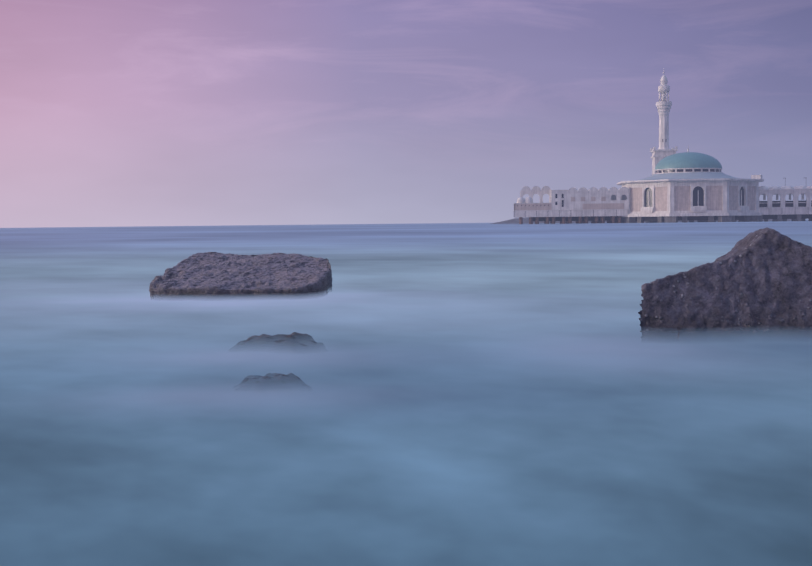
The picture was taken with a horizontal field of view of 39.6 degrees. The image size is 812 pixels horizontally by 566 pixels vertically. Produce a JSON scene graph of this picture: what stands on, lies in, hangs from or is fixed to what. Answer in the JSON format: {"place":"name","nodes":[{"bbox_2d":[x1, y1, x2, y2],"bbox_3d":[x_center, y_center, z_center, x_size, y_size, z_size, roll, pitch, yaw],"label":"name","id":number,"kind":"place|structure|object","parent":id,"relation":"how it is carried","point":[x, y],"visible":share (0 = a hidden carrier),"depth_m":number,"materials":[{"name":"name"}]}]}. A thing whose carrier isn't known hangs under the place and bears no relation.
{"place":"outdoors","nodes":[
{"label":"outdoors","id":0,"kind":"place"},
{"bbox_2d":[0,219,811,565],"bbox_3d":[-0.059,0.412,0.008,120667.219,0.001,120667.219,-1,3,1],"label":"sea water","id":1,"kind":"structure","parent":0,"point":[496,395],"depth_m":2.51,"materials":[{"name":"blue liquid"}]},
{"bbox_2d":[149,252,331,300],"bbox_3d":[-0.935,0.081,6.738,1.005,0.368,1.218,1,11,4],"label":"rock","id":2,"kind":"object","parent":1,"relation":"on","point":[207,275],"visible":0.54,"depth_m":6.50,"materials":[{"name":"grey stone"}]},
{"bbox_2d":[237,373,306,391],"bbox_3d":[-0.325,0.308,2.705,0.243,0.181,0.242,-3,4,-34],"label":"rock","id":3,"kind":"object","parent":1,"relation":"in","point":[287,376],"visible":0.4,"depth_m":2.73,"materials":[{"name":"grey stone"}]},
{"bbox_2d":[229,332,324,353],"bbox_3d":[-0.386,0.260,3.514,0.342,0.212,0.243,-1,3,1],"label":"rock","id":4,"kind":"object","parent":1,"relation":"in","point":[294,338],"visible":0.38,"depth_m":3.48,"materials":[{"name":"grey stone"}]},
{"bbox_2d":[491,218,790,223],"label":"shoreline","id":5,"kind":"structure","parent":1,"relation":"on","point":[516,221],"depth_m":328.56,"materials":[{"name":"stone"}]},
{"bbox_2d":[513,72,811,223],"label":"mosque","id":6,"kind":"structure","parent":1,"relation":"on","point":[686,186],"depth_m":241.36,"materials":[{"name":"white stone"}]},
{"bbox_2d":[638,227,811,342],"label":"rock","id":7,"kind":"object","parent":1,"relation":"in","point":[759,281],"visible":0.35,"depth_m":3.74,"materials":[{"name":"grey stone"}]},
{"bbox_2d":[0,0,811,227],"label":"sky","id":8,"kind":"structure","parent":0,"point":[114,113],"materials":[{"name":"purple"}]}
]}

